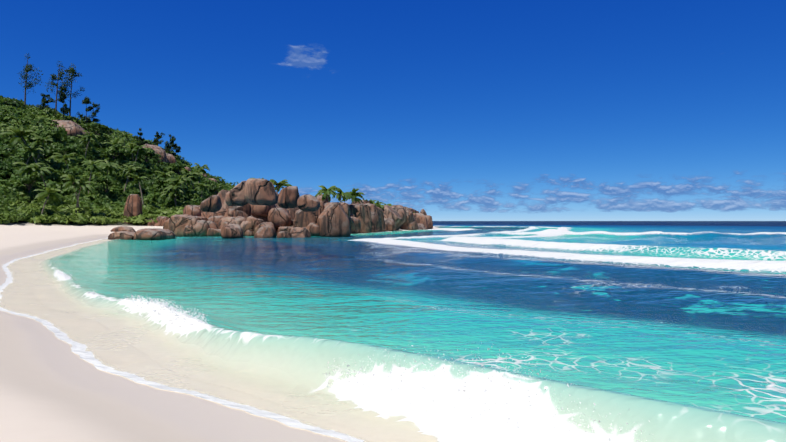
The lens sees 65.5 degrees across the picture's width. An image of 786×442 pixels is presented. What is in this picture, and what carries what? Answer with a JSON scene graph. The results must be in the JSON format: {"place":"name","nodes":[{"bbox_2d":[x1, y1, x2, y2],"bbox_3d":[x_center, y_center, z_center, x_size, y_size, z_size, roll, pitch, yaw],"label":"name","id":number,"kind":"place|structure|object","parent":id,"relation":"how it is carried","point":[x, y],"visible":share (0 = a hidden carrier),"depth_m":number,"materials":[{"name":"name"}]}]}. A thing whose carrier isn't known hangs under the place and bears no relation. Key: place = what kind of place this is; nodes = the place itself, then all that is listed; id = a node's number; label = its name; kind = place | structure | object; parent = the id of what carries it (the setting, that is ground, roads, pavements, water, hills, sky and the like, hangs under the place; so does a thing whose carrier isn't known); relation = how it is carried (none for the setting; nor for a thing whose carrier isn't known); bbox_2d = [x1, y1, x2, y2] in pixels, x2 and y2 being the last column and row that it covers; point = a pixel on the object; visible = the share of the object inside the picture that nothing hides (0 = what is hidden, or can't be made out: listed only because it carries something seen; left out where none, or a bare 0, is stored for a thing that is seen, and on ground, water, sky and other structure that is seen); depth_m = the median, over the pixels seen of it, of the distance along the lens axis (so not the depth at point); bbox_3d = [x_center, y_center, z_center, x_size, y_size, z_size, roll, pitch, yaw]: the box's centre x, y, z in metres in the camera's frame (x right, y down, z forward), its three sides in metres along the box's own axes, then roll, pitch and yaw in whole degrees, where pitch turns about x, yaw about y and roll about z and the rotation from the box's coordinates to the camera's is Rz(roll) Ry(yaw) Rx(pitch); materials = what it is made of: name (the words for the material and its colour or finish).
{"place":"outdoors","nodes":[
{"label":"outdoors","id":0,"kind":"place"},
{"bbox_2d":[0,126,437,441],"bbox_3d":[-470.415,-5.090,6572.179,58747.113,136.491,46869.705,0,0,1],"label":"beach ground","id":1,"kind":"structure","parent":0,"point":[53,388],"depth_m":10.80,"materials":[{"name":"beige sand"}]},
{"bbox_2d":[0,127,38,162],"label":"coconut palm","id":2,"kind":"object","parent":1,"relation":"on","point":[18,133],"visible":0.98,"depth_m":157.79,"materials":[{"name":"green plant"}]},
{"bbox_2d":[11,173,44,201],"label":"tree","id":3,"kind":"object","parent":1,"relation":"on","point":[34,177],"visible":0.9,"depth_m":147.81,"materials":[{"name":"green plant"}]},
{"bbox_2d":[13,162,45,184],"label":"coconut palm","id":4,"kind":"object","parent":1,"relation":"on","point":[28,170],"visible":0.62,"depth_m":150.26,"materials":[{"name":"green plant"}]},
{"bbox_2d":[18,53,43,106],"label":"casuarina tree","id":5,"kind":"object","parent":1,"relation":"on","point":[26,76],"visible":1,"depth_m":200.59,"materials":[{"name":"green plant"}]},
{"bbox_2d":[20,143,44,163],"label":"coconut palm","id":6,"kind":"object","parent":1,"relation":"on","point":[31,154],"visible":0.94,"depth_m":159.06,"materials":[{"name":"green plant"}]},
{"bbox_2d":[21,158,49,169],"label":"palm tree","id":7,"kind":"object","parent":1,"relation":"on","point":[33,161],"visible":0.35,"depth_m":161.44,"materials":[{"name":"green plant"}]},
{"bbox_2d":[27,139,49,157],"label":"coconut palm","id":8,"kind":"object","parent":1,"relation":"on","point":[34,145],"visible":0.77,"depth_m":166.71,"materials":[{"name":"green plant"}]},
{"bbox_2d":[26,163,52,199],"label":"coconut palm","id":9,"kind":"object","parent":1,"relation":"on","point":[40,171],"visible":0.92,"depth_m":146.97,"materials":[{"name":"green plant"}]},
{"bbox_2d":[31,136,52,159],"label":"coconut palm","id":10,"kind":"object","parent":1,"relation":"on","point":[47,138],"visible":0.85,"depth_m":166.86,"materials":[{"name":"green plant"}]},
{"bbox_2d":[35,93,50,108],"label":"casuarina tree","id":11,"kind":"object","parent":1,"relation":"on","point":[44,101],"visible":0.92,"depth_m":199.70,"materials":[{"name":"green plant"}]},
{"bbox_2d":[34,127,63,141],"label":"tree","id":12,"kind":"object","parent":1,"relation":"on","point":[54,131],"visible":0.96,"depth_m":180.87,"materials":[{"name":"green plant"}]},
{"bbox_2d":[33,186,66,213],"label":"coconut palm","id":13,"kind":"object","parent":1,"relation":"on","point":[51,194],"visible":0.96,"depth_m":140.38,"materials":[{"name":"green plant"}]},
{"bbox_2d":[44,61,73,116],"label":"casuarina tree","id":14,"kind":"object","parent":1,"relation":"on","point":[63,85],"visible":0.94,"depth_m":200.62,"materials":[{"name":"green plant"}]},
{"bbox_2d":[50,153,76,169],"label":"coconut palm","id":15,"kind":"object","parent":1,"relation":"on","point":[66,158],"visible":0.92,"depth_m":163.84,"materials":[{"name":"green plant"}]},
{"bbox_2d":[58,86,70,117],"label":"casuarina tree","id":16,"kind":"object","parent":1,"relation":"on","point":[65,110],"visible":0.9,"depth_m":202.02,"materials":[{"name":"green plant"}]},
{"bbox_2d":[49,142,80,155],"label":"tree","id":17,"kind":"object","parent":1,"relation":"on","point":[69,149],"visible":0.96,"depth_m":175.82,"materials":[{"name":"green plant"}]},
{"bbox_2d":[50,120,86,137],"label":"hillside rock","id":18,"kind":"object","parent":1,"relation":"on","point":[72,128],"visible":0.31,"depth_m":193.70,"materials":[{"name":"stone"}]},
{"bbox_2d":[62,169,78,183],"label":"palm tree","id":19,"kind":"object","parent":1,"relation":"on","point":[73,172],"visible":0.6,"depth_m":161.83,"materials":[{"name":"green plant"}]},
{"bbox_2d":[57,65,84,115],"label":"casuarina tree","id":20,"kind":"object","parent":1,"relation":"on","point":[72,71],"visible":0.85,"depth_m":208.32,"materials":[{"name":"green plant"}]},
{"bbox_2d":[61,173,84,212],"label":"coconut palm","id":21,"kind":"object","parent":1,"relation":"on","point":[70,177],"visible":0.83,"depth_m":144.07,"materials":[{"name":"green plant"}]},
{"bbox_2d":[70,178,95,215],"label":"coconut palm","id":22,"kind":"object","parent":1,"relation":"on","point":[84,186],"visible":0.79,"depth_m":144.92,"materials":[{"name":"green plant"}]},
{"bbox_2d":[76,96,97,129],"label":"casuarina tree","id":23,"kind":"object","parent":1,"relation":"on","point":[86,100],"visible":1,"depth_m":206.40,"materials":[{"name":"green plant"}]},
{"bbox_2d":[78,135,98,148],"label":"coconut palm","id":24,"kind":"object","parent":1,"relation":"on","point":[90,145],"visible":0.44,"depth_m":186.10,"materials":[{"name":"green plant"}]},
{"bbox_2d":[81,131,99,157],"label":"coconut palm","id":25,"kind":"object","parent":1,"relation":"on","point":[90,136],"visible":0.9,"depth_m":182.91,"materials":[{"name":"green plant"}]},
{"bbox_2d":[83,102,99,122],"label":"casuarina tree","id":26,"kind":"object","parent":1,"relation":"on","point":[96,105],"visible":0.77,"depth_m":208.22,"materials":[{"name":"green plant"}]},
{"bbox_2d":[81,160,103,193],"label":"coconut palm","id":27,"kind":"object","parent":1,"relation":"on","point":[92,165],"visible":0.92,"depth_m":162.58,"materials":[{"name":"green plant"}]},
{"bbox_2d":[82,122,111,136],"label":"tree","id":28,"kind":"object","parent":1,"relation":"on","point":[99,128],"visible":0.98,"depth_m":197.90,"materials":[{"name":"green plant"}]},
{"bbox_2d":[91,175,121,192],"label":"tree","id":29,"kind":"object","parent":1,"relation":"on","point":[99,181],"visible":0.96,"depth_m":162.28,"materials":[{"name":"green plant"}]},
{"bbox_2d":[96,159,118,175],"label":"coconut palm","id":30,"kind":"object","parent":1,"relation":"on","point":[109,166],"visible":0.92,"depth_m":174.68,"materials":[{"name":"green plant"}]},
{"bbox_2d":[102,138,123,157],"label":"coconut palm","id":31,"kind":"object","parent":1,"relation":"on","point":[116,141],"visible":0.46,"depth_m":192.37,"materials":[{"name":"green plant"}]},
{"bbox_2d":[105,144,129,158],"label":"tree","id":32,"kind":"object","parent":1,"relation":"on","point":[116,151],"visible":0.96,"depth_m":190.34,"materials":[{"name":"green plant"}]},
{"bbox_2d":[0,95,238,224],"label":"undergrowth bushes","id":33,"kind":"object","parent":1,"relation":"on","point":[99,205],"visible":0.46,"depth_m":169.57,"materials":[{"name":"green plant"}]},
{"bbox_2d":[110,226,135,231],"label":"boulder","id":34,"kind":"object","parent":1,"relation":"on","point":[122,228],"visible":0.56,"depth_m":125.66,"materials":[{"name":"stone"}]},
{"bbox_2d":[114,165,134,181],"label":"coconut palm","id":35,"kind":"object","parent":1,"relation":"on","point":[120,170],"visible":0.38,"depth_m":177.05,"materials":[{"name":"green plant"}]},
{"bbox_2d":[117,131,132,148],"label":"coconut palm","id":36,"kind":"object","parent":1,"relation":"on","point":[123,137],"visible":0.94,"depth_m":197.28,"materials":[{"name":"green plant"}]},
{"bbox_2d":[121,164,140,191],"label":"coconut palm","id":37,"kind":"object","parent":1,"relation":"on","point":[129,169],"visible":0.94,"depth_m":171.25,"materials":[{"name":"green plant"}]},
{"bbox_2d":[121,142,142,160],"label":"coconut palm","id":38,"kind":"object","parent":1,"relation":"on","point":[130,147],"visible":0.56,"depth_m":193.94,"materials":[{"name":"green plant"}]},
{"bbox_2d":[124,194,141,223],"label":"standing stone","id":39,"kind":"object","parent":1,"relation":"on","point":[133,205],"visible":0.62,"depth_m":150.31,"materials":[{"name":"stone"}]},
{"bbox_2d":[125,161,146,180],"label":"palm tree","id":40,"kind":"object","parent":1,"relation":"on","point":[136,164],"visible":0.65,"depth_m":184.99,"materials":[{"name":"green plant"}]},
{"bbox_2d":[128,173,147,209],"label":"coconut palm","id":41,"kind":"object","parent":1,"relation":"on","point":[138,181],"visible":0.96,"depth_m":161.47,"materials":[{"name":"green plant"}]},
{"bbox_2d":[131,143,146,160],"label":"coconut palm","id":42,"kind":"object","parent":1,"relation":"on","point":[143,150],"visible":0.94,"depth_m":192.49,"materials":[{"name":"green plant"}]},
{"bbox_2d":[135,128,144,145],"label":"casuarina tree","id":43,"kind":"object","parent":1,"relation":"on","point":[139,139],"visible":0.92,"depth_m":214.30,"materials":[{"name":"green plant"}]},
{"bbox_2d":[108,228,175,239],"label":"boulders","id":44,"kind":"object","parent":1,"relation":"on","point":[152,234],"visible":0.77,"depth_m":102.55,"materials":[{"name":"stone"}]},
{"bbox_2d":[135,147,160,161],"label":"tree","id":45,"kind":"object","parent":1,"relation":"on","point":[150,153],"visible":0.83,"depth_m":197.50,"materials":[{"name":"green plant"}]},
{"bbox_2d":[141,219,154,225],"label":"rock","id":46,"kind":"object","parent":1,"relation":"on","point":[152,223],"visible":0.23,"depth_m":149.36,"materials":[{"name":"stone"}]},
{"bbox_2d":[143,144,166,162],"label":"hillside rock","id":47,"kind":"object","parent":1,"relation":"on","point":[160,151],"visible":0.33,"depth_m":212.97,"materials":[{"name":"stone"}]},
{"bbox_2d":[152,131,164,144],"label":"casuarina tree","id":48,"kind":"object","parent":1,"relation":"on","point":[156,141],"visible":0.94,"depth_m":220.22,"materials":[{"name":"green plant"}]},
{"bbox_2d":[154,216,168,225],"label":"rock","id":49,"kind":"object","parent":1,"relation":"on","point":[161,220],"visible":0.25,"depth_m":149.45,"materials":[{"name":"stone"}]},
{"bbox_2d":[154,178,172,189],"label":"coconut palm","id":50,"kind":"object","parent":1,"relation":"on","point":[161,185],"visible":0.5,"depth_m":174.74,"materials":[{"name":"green plant"}]},
{"bbox_2d":[154,171,174,191],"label":"coconut palm","id":51,"kind":"object","parent":1,"relation":"on","point":[162,175],"visible":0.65,"depth_m":179.34,"materials":[{"name":"green plant"}]},
{"bbox_2d":[154,176,176,190],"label":"palm tree","id":52,"kind":"object","parent":1,"relation":"on","point":[166,183],"visible":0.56,"depth_m":174.96,"materials":[{"name":"green plant"}]},
{"bbox_2d":[162,134,177,153],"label":"casuarina tree","id":53,"kind":"object","parent":1,"relation":"on","point":[167,147],"visible":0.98,"depth_m":227.54,"materials":[{"name":"green plant"}]},
{"bbox_2d":[166,153,176,163],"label":"hillside rock","id":54,"kind":"object","parent":1,"relation":"on","point":[171,159],"visible":0.17,"depth_m":219.69,"materials":[{"name":"stone"}]},
{"bbox_2d":[159,190,185,205],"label":"coconut palm","id":55,"kind":"object","parent":1,"relation":"on","point":[170,195],"visible":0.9,"depth_m":168.28,"materials":[{"name":"green plant"}]},
{"bbox_2d":[163,180,184,200],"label":"coconut palm","id":56,"kind":"object","parent":1,"relation":"on","point":[175,187],"visible":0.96,"depth_m":167.45,"materials":[{"name":"green plant"}]},
{"bbox_2d":[166,162,185,174],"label":"palm tree","id":57,"kind":"object","parent":1,"relation":"on","point":[173,166],"visible":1,"depth_m":205.88,"materials":[{"name":"green plant"}]},
{"bbox_2d":[172,143,181,155],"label":"casuarina tree","id":58,"kind":"object","parent":1,"relation":"on","point":[178,147],"visible":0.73,"depth_m":230.70,"materials":[{"name":"green plant"}]},
{"bbox_2d":[166,175,190,201],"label":"coconut palm","id":59,"kind":"object","parent":1,"relation":"on","point":[180,178],"visible":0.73,"depth_m":175.17,"materials":[{"name":"green plant"}]},
{"bbox_2d":[168,214,207,236],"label":"boulder","id":60,"kind":"object","parent":1,"relation":"on","point":[177,224],"visible":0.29,"depth_m":122.72,"materials":[{"name":"stone"}]},
{"bbox_2d":[182,176,193,189],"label":"coconut palm","id":61,"kind":"object","parent":1,"relation":"on","point":[188,181],"visible":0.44,"depth_m":182.91,"materials":[{"name":"green plant"}]},
{"bbox_2d":[182,168,198,190],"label":"coconut palm","id":62,"kind":"object","parent":1,"relation":"on","point":[185,170],"visible":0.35,"depth_m":190.89,"materials":[{"name":"green plant"}]},
{"bbox_2d":[184,171,202,185],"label":"palm tree","id":63,"kind":"object","parent":1,"relation":"on","point":[195,177],"visible":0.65,"depth_m":191.58,"materials":[{"name":"green plant"}]},
{"bbox_2d":[196,205,205,216],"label":"boulder","id":64,"kind":"object","parent":1,"relation":"on","point":[203,214],"visible":0.08,"depth_m":149.34,"materials":[{"name":"stone"}]},
{"bbox_2d":[193,163,209,185],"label":"coconut palm","id":65,"kind":"object","parent":1,"relation":"on","point":[202,168],"visible":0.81,"depth_m":204.18,"materials":[{"name":"green plant"}]},
{"bbox_2d":[193,183,210,197],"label":"coconut palm","id":66,"kind":"object","parent":1,"relation":"on","point":[203,188],"visible":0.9,"depth_m":182.28,"materials":[{"name":"green plant"}]},
{"bbox_2d":[200,195,221,211],"bbox_3d":[-15.849,-1.516,53.246,1.721,1.525,1.787,0,0,1],"label":"boulder","id":67,"kind":"object","parent":1,"relation":"on","point":[212,203],"visible":1,"depth_m":52.55,"materials":[{"name":"stone"}]},
{"bbox_2d":[205,180,225,193],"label":"palm tree","id":68,"kind":"object","parent":1,"relation":"on","point":[213,184],"visible":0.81,"depth_m":200.95,"materials":[{"name":"green plant"}]},
{"bbox_2d":[205,190,251,218],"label":"boulder","id":69,"kind":"object","parent":1,"relation":"on","point":[225,206],"visible":0.15,"depth_m":131.11,"materials":[{"name":"stone"}]},
{"bbox_2d":[221,224,242,238],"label":"rock","id":70,"kind":"object","parent":1,"relation":"on","point":[231,231],"visible":0.81,"depth_m":114.05,"materials":[{"name":"stone"}]},
{"bbox_2d":[225,181,247,205],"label":"boulder","id":71,"kind":"object","parent":1,"relation":"on","point":[234,196],"visible":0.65,"depth_m":68.89,"materials":[{"name":"stone"}]},
{"bbox_2d":[244,178,277,205],"bbox_3d":[-14.243,-3.124,66.183,3.447,2.901,3.075,0,0,1],"label":"boulder","id":72,"kind":"object","parent":1,"relation":"on","point":[257,191],"visible":1,"depth_m":64.95,"materials":[{"name":"stone"}]},
{"bbox_2d":[270,179,291,192],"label":"coconut palm","id":73,"kind":"object","parent":1,"relation":"on","point":[279,185],"visible":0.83,"depth_m":149.05,"materials":[{"name":"green plant"}]},
{"bbox_2d":[277,204,298,219],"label":"rock block","id":74,"kind":"object","parent":1,"relation":"on","point":[292,211],"visible":0.04,"depth_m":137.05,"materials":[{"name":"stone"}]},
{"bbox_2d":[278,186,299,208],"bbox_3d":[-10.222,-2.331,60.385,2.286,2.245,2.154,0,0,-12],"label":"boulder","id":75,"kind":"object","parent":1,"relation":"on","point":[288,196],"visible":0.92,"depth_m":59.58,"materials":[{"name":"stone"}]},
{"bbox_2d":[163,203,432,236],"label":"shore rubble","id":76,"kind":"object","parent":1,"relation":"on","point":[276,218],"visible":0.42,"depth_m":126.14,"materials":[{"name":"stone"}]},
{"bbox_2d":[318,185,336,202],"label":"coconut palm","id":77,"kind":"object","parent":76,"relation":"on","point":[328,192],"visible":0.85,"depth_m":143.52,"materials":[{"name":"green plant"}]},
{"bbox_2d":[332,187,353,201],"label":"coconut palm","id":78,"kind":"object","parent":76,"relation":"on","point":[341,194],"visible":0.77,"depth_m":155.13,"materials":[{"name":"green plant"}]},
{"bbox_2d":[337,202,349,216],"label":"boulder","id":79,"kind":"object","parent":76,"relation":"on","point":[345,206],"visible":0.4,"depth_m":146.85,"materials":[{"name":"stone"}]},
{"bbox_2d":[341,192,362,203],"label":"coconut palm","id":80,"kind":"object","parent":76,"relation":"on","point":[358,199],"visible":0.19,"depth_m":173.60,"materials":[{"name":"green plant"}]},
{"bbox_2d":[346,188,364,203],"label":"coconut palm","id":81,"kind":"object","parent":76,"relation":"on","point":[353,193],"visible":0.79,"depth_m":166.37,"materials":[{"name":"green plant"}]},
{"bbox_2d":[372,200,384,209],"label":"coconut palm","id":82,"kind":"object","parent":76,"relation":"on","point":[379,204],"visible":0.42,"depth_m":194.84,"materials":[{"name":"green plant"}]},
{"bbox_2d":[400,210,414,229],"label":"point rock","id":83,"kind":"object","parent":76,"relation":"on","point":[409,220],"visible":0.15,"depth_m":209.46,"materials":[{"name":"stone"}]},
{"bbox_2d":[413,213,427,227],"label":"point rock","id":84,"kind":"object","parent":76,"relation":"on","point":[421,218],"visible":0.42,"depth_m":222.01,"materials":[{"name":"stone"}]},
{"bbox_2d":[416,223,427,229],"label":"point rock","id":85,"kind":"object","parent":76,"relation":"on","point":[421,226],"visible":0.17,"depth_m":218.31,"materials":[{"name":"stone"}]},
{"bbox_2d":[297,194,319,211],"bbox_3d":[-6.980,-1.487,50.622,1.871,1.459,1.685,0,0,1],"label":"boulder","id":86,"kind":"object","parent":1,"relation":"on","point":[308,203],"visible":1,"depth_m":50.02,"materials":[{"name":"stone"}]},
{"bbox_2d":[293,201,350,236],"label":"boulder","id":87,"kind":"object","parent":1,"relation":"on","point":[330,219],"visible":0.65,"depth_m":122.38,"materials":[{"name":"stone"}]},
{"bbox_2d":[316,194,327,203],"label":"block rock","id":88,"kind":"object","parent":1,"relation":"on","point":[318,197],"visible":0.06,"depth_m":164.39,"materials":[{"name":"stone"}]},
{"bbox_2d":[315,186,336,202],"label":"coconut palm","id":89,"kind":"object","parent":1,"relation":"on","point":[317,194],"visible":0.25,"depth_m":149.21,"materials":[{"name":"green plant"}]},
{"bbox_2d":[348,204,371,232],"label":"point rock","id":90,"kind":"object","parent":1,"relation":"on","point":[361,213],"visible":0.46,"depth_m":158.16,"materials":[{"name":"stone"}]},
{"bbox_2d":[352,200,372,203],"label":"point rock","id":91,"kind":"object","parent":1,"relation":"on","point":[365,201],"visible":0.1,"depth_m":183.12,"materials":[{"name":"stone"}]},
{"bbox_2d":[378,207,385,231],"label":"point rock","id":92,"kind":"object","parent":1,"relation":"on","point":[382,220],"visible":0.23,"depth_m":178.64,"materials":[{"name":"stone"}]},
{"bbox_2d":[382,205,401,230],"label":"point rock","id":93,"kind":"object","parent":1,"relation":"on","point":[390,212],"visible":0.5,"depth_m":193.53,"materials":[{"name":"stone"}]},
{"bbox_2d":[0,221,785,441],"bbox_3d":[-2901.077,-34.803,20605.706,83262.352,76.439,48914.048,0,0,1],"label":"sea water","id":94,"kind":"structure","parent":0,"point":[672,331],"depth_m":19.18,"materials":[{"name":"teal liquid"}]},
{"bbox_2d":[254,226,275,237],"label":"rock","id":95,"kind":"object","parent":94,"relation":"in","point":[265,232],"visible":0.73,"depth_m":114.15,"materials":[{"name":"stone"}]},
{"bbox_2d":[276,231,291,237],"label":"rock","id":96,"kind":"object","parent":94,"relation":"on","point":[282,234],"visible":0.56,"depth_m":108.92,"materials":[{"name":"stone"}]},
{"bbox_2d":[290,227,310,237],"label":"rock","id":97,"kind":"object","parent":94,"relation":"in","point":[297,232],"visible":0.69,"depth_m":114.37,"materials":[{"name":"stone"}]},
{"bbox_2d":[57,272,652,441],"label":"sea foam","id":98,"kind":"object","parent":94,"relation":"on","point":[156,302],"visible":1,"depth_m":10.02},
{"bbox_2d":[0,0,785,220],"label":"sky","id":99,"kind":"structure","parent":0,"point":[451,110],"materials":[{"name":"blue"}]}
]}

